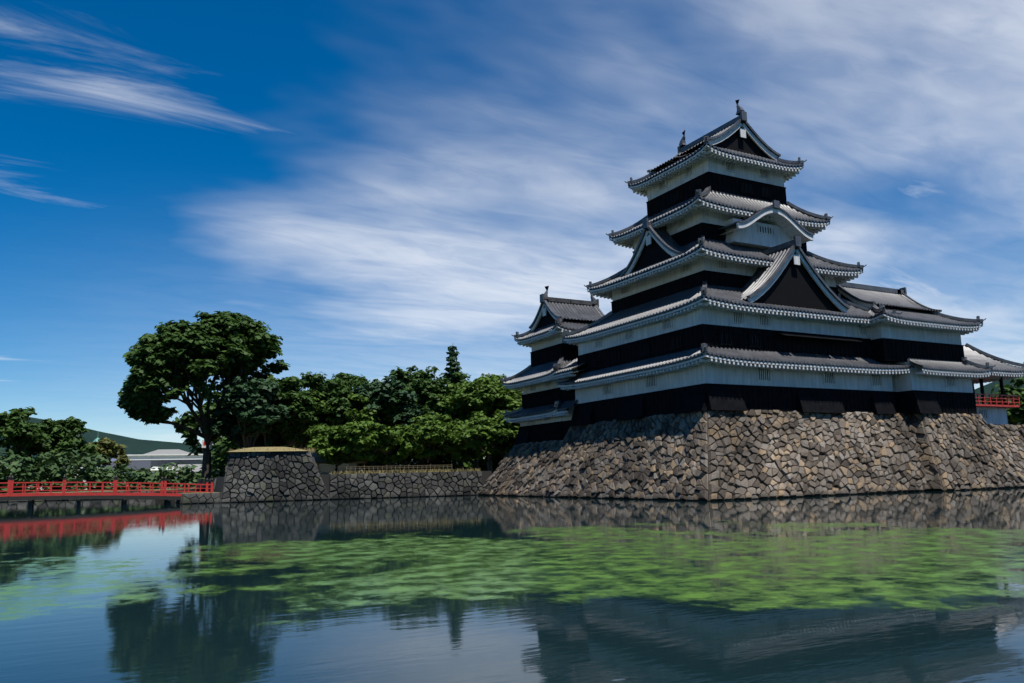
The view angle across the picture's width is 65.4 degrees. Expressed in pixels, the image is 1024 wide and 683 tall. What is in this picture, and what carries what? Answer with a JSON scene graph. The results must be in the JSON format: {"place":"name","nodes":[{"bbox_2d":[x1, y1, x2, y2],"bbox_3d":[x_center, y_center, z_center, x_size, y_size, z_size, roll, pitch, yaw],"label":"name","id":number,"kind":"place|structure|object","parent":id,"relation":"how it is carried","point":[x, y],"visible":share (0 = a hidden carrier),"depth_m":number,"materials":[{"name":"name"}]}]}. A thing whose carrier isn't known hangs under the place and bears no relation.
{"place":"outdoors","nodes":[
{"label":"outdoors","id":0,"kind":"place"},
{"bbox_2d":[0,406,61,487],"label":"tree","id":1,"kind":"object","parent":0,"point":[23,429],"depth_m":124.27,"materials":[{"name":"green plant"}]},
{"bbox_2d":[11,416,99,471],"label":"tree","id":2,"kind":"object","parent":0,"point":[62,432],"depth_m":132.90,"materials":[{"name":"green plant"}]},
{"bbox_2d":[0,475,213,508],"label":"bridge","id":3,"kind":"structure","parent":0,"point":[10,490],"depth_m":72.27,"materials":[{"name":"red wood"}]},
{"bbox_2d":[89,437,131,472],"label":"tree","id":4,"kind":"object","parent":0,"point":[107,447],"depth_m":153.45,"materials":[{"name":"green plant"}]},
{"bbox_2d":[105,461,150,485],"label":"house","id":5,"kind":"structure","parent":0,"point":[138,465],"depth_m":180.29,"materials":[{"name":"white"}]},
{"bbox_2d":[116,310,289,477],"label":"tree","id":6,"kind":"object","parent":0,"point":[150,364],"depth_m":87.29,"materials":[{"name":"green plant"}]},
{"bbox_2d":[202,440,211,447],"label":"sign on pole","id":7,"kind":"object","parent":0,"point":[204,445],"visible":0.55,"depth_m":103.83,"materials":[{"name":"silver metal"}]},
{"bbox_2d":[0,417,457,471],"bbox_3d":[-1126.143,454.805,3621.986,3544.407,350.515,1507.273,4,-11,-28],"label":"hill","id":8,"kind":"structure","parent":0,"point":[136,446],"depth_m":3637.44,"materials":[{"name":"green plant"}]},
{"bbox_2d":[0,451,493,503],"bbox_3d":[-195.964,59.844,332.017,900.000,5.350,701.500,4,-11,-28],"label":"wall stones","id":9,"kind":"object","parent":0,"point":[486,475],"depth_m":79.13,"materials":[{"name":"grey stone"}]},
{"bbox_2d":[76,427,85,440],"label":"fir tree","id":10,"kind":"object","parent":9,"relation":"on","point":[80,435],"visible":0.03,"depth_m":161.74,"materials":[{"name":"green plant"}]},
{"bbox_2d":[0,448,224,492],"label":"shrubs","id":11,"kind":"object","parent":9,"relation":"on","point":[51,470],"visible":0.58,"depth_m":122.95,"materials":[{"name":"green plant"}]},
{"bbox_2d":[127,449,202,479],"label":"building","id":12,"kind":"structure","parent":9,"relation":"on","point":[161,457],"depth_m":237.07,"materials":[{"name":"white"}]},
{"bbox_2d":[176,464,201,477],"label":"house","id":13,"kind":"structure","parent":9,"relation":"on","point":[197,469],"depth_m":198.96,"materials":[{"name":"white"}]},
{"bbox_2d":[172,390,230,458],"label":"tree","id":14,"kind":"object","parent":9,"relation":"on","point":[187,419],"depth_m":113.01,"materials":[{"name":"green plant"}]},
{"bbox_2d":[0,451,481,503],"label":"honmaru wall blocks","id":15,"kind":"structure","parent":9,"relation":"on","point":[260,471],"depth_m":77.72,"materials":[{"name":"grey stone"}]},
{"bbox_2d":[202,376,289,448],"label":"tree","id":16,"kind":"object","parent":9,"relation":"on","point":[252,402],"depth_m":86.04,"materials":[{"name":"green plant"}]},
{"bbox_2d":[229,447,306,451],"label":"grass","id":17,"kind":"structure","parent":9,"relation":"on","point":[260,449],"depth_m":77.94,"materials":[{"name":"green plant"}]},
{"bbox_2d":[221,376,319,446],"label":"tree","id":18,"kind":"object","parent":9,"relation":"on","point":[309,418],"depth_m":91.83,"materials":[{"name":"green plant"}]},
{"bbox_2d":[266,371,353,449],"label":"tree","id":19,"kind":"object","parent":9,"relation":"on","point":[339,393],"depth_m":93.74,"materials":[{"name":"green plant"}]},
{"bbox_2d":[303,424,368,472],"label":"cherry tree","id":20,"kind":"object","parent":9,"relation":"on","point":[324,434],"depth_m":86.03,"materials":[{"name":"green plant"}]},
{"bbox_2d":[311,452,362,473],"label":"ground","id":21,"kind":"structure","parent":9,"relation":"on","point":[325,466],"depth_m":87.73,"materials":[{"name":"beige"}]},
{"bbox_2d":[301,379,383,450],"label":"tree","id":22,"kind":"object","parent":9,"relation":"on","point":[367,414],"depth_m":94.29,"materials":[{"name":"green plant"}]},
{"bbox_2d":[325,372,370,471],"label":"tree","id":23,"kind":"object","parent":9,"relation":"on","point":[351,379],"depth_m":109.24,"materials":[{"name":"green plant"}]},
{"bbox_2d":[228,447,480,473],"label":"grass","id":24,"kind":"structure","parent":9,"relation":"on","point":[311,450],"depth_m":80.53,"materials":[{"name":"beige plant"}]},
{"bbox_2d":[210,435,502,477],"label":"hedge foliage","id":25,"kind":"object","parent":9,"relation":"on","point":[219,461],"visible":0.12,"depth_m":110.90,"materials":[{"name":"green plant"}]},
{"bbox_2d":[333,420,402,471],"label":"cherry tree","id":26,"kind":"object","parent":9,"relation":"on","point":[359,439],"depth_m":84.91,"materials":[{"name":"green plant"}]},
{"bbox_2d":[347,379,417,469],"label":"tree","id":27,"kind":"object","parent":9,"relation":"on","point":[358,383],"depth_m":101.23,"materials":[{"name":"green plant"}]},
{"bbox_2d":[354,375,433,471],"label":"tree","id":28,"kind":"object","parent":9,"relation":"on","point":[410,410],"depth_m":96.92,"materials":[{"name":"green plant"}]},
{"bbox_2d":[368,428,423,471],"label":"cherry tree","id":29,"kind":"object","parent":9,"relation":"on","point":[405,448],"depth_m":87.37,"materials":[{"name":"green plant"}]},
{"bbox_2d":[346,463,451,471],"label":"bamboo fence","id":30,"kind":"object","parent":9,"relation":"on","point":[364,468],"visible":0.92,"depth_m":81.42,"materials":[{"name":"brown"}]},
{"bbox_2d":[375,383,447,470],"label":"tree","id":31,"kind":"object","parent":9,"relation":"on","point":[391,411],"depth_m":98.98,"materials":[{"name":"green plant"}]},
{"bbox_2d":[392,412,452,470],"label":"cherry tree","id":32,"kind":"object","parent":9,"relation":"on","point":[434,430],"depth_m":88.59,"materials":[{"name":"green plant"}]},
{"bbox_2d":[388,365,470,470],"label":"tree","id":33,"kind":"object","parent":9,"relation":"on","point":[426,384],"depth_m":104.88,"materials":[{"name":"green plant"}]},
{"bbox_2d":[435,346,462,470],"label":"fir tree","id":34,"kind":"object","parent":9,"relation":"on","point":[451,358],"depth_m":108.10,"materials":[{"name":"green plant"}]},
{"bbox_2d":[441,419,492,469],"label":"cherry tree","id":35,"kind":"object","parent":9,"relation":"on","point":[466,454],"depth_m":90.26,"materials":[{"name":"green plant"}]},
{"bbox_2d":[427,376,521,470],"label":"tree","id":36,"kind":"object","parent":9,"relation":"on","point":[447,402],"depth_m":97.90,"materials":[{"name":"green plant"}]},
{"bbox_2d":[449,411,518,470],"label":"cherry tree","id":37,"kind":"object","parent":9,"relation":"on","point":[480,423],"depth_m":86.97,"materials":[{"name":"green plant"}]},
{"bbox_2d":[445,373,522,470],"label":"tree","id":38,"kind":"object","parent":9,"relation":"on","point":[494,378],"depth_m":101.87,"materials":[{"name":"green plant"}]},
{"bbox_2d":[451,377,521,458],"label":"tree","id":39,"kind":"object","parent":9,"relation":"on","point":[472,398],"depth_m":94.75,"materials":[{"name":"green plant"}]},
{"bbox_2d":[493,411,1019,500],"bbox_3d":[27.860,11.630,78.947,52.000,6.800,35.700,4,-11,-28],"label":"stone base","id":40,"kind":"object","parent":9,"relation":"on","point":[775,456],"visible":0.15,"depth_m":60.21,"materials":[{"name":"grey stone"}]},
{"bbox_2d":[515,171,986,444],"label":"black castle boards","id":41,"kind":"object","parent":40,"relation":"on","point":[710,397],"visible":0.52,"depth_m":66.64,"materials":[{"name":"black wood"}]},
{"bbox_2d":[499,99,1023,417],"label":"castle roof tiles","id":42,"kind":"object","parent":40,"relation":"on","point":[575,315],"visible":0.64,"depth_m":69.42,"materials":[{"name":"grey tile"}]},
{"bbox_2d":[975,393,1019,407],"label":"red railing","id":43,"kind":"object","parent":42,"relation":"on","point":[1001,405],"visible":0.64,"depth_m":73.86,"materials":[{"name":"paint"}]},
{"bbox_2d":[502,123,1023,426],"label":"castle walls","id":44,"kind":"structure","parent":40,"relation":"on","point":[720,369],"depth_m":67.20,"materials":[{"name":"white paint"}]},
{"bbox_2d":[985,377,1023,424],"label":"tree","id":45,"kind":"object","parent":9,"relation":"on","point":[1012,415],"depth_m":99.83,"materials":[{"name":"green plant"}]},
{"bbox_2d":[271,415,325,447],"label":"tree","id":46,"kind":"object","parent":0,"point":[279,439],"depth_m":100.25,"materials":[{"name":"green plant"}]},
{"bbox_2d":[478,408,519,452],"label":"cherry tree","id":47,"kind":"object","parent":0,"point":[511,442],"depth_m":88.93,"materials":[{"name":"green plant"}]},
{"bbox_2d":[0,487,1023,682],"bbox_3d":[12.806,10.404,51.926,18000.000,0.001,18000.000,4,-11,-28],"label":"water","id":48,"kind":"structure","parent":0,"point":[914,587],"depth_m":13.98,"materials":[{"name":"blue liquid"}]},
{"bbox_2d":[0,0,1023,459],"label":"sky","id":49,"kind":"structure","parent":0,"point":[381,186],"materials":[{"name":"blue"}]},
{"bbox_2d":[611,183,870,360],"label":"windows","id":50,"kind":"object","parent":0,"point":[723,237],"visible":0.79,"depth_m":66.79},
{"bbox_2d":[477,409,1023,500],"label":"stone base blocks","id":51,"kind":"structure","parent":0,"point":[642,441],"depth_m":62.06,"materials":[{"name":"grey stone"}]},
{"bbox_2d":[536,127,1005,417],"bbox_3d":[24.164,-4.861,79.511,37.322,26.325,27.872,4,-11,-28],"label":"castle lattice","id":52,"kind":"object","parent":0,"point":[793,285],"visible":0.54,"depth_m":64.86,"materials":[{"name":"black wood"}]},
{"bbox_2d":[975,371,1023,423],"bbox_3d":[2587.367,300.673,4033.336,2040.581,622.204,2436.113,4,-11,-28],"label":"hill","id":53,"kind":"structure","parent":0,"point":[988,388],"depth_m":4114.34,"materials":[{"name":"green plant"}]}
]}

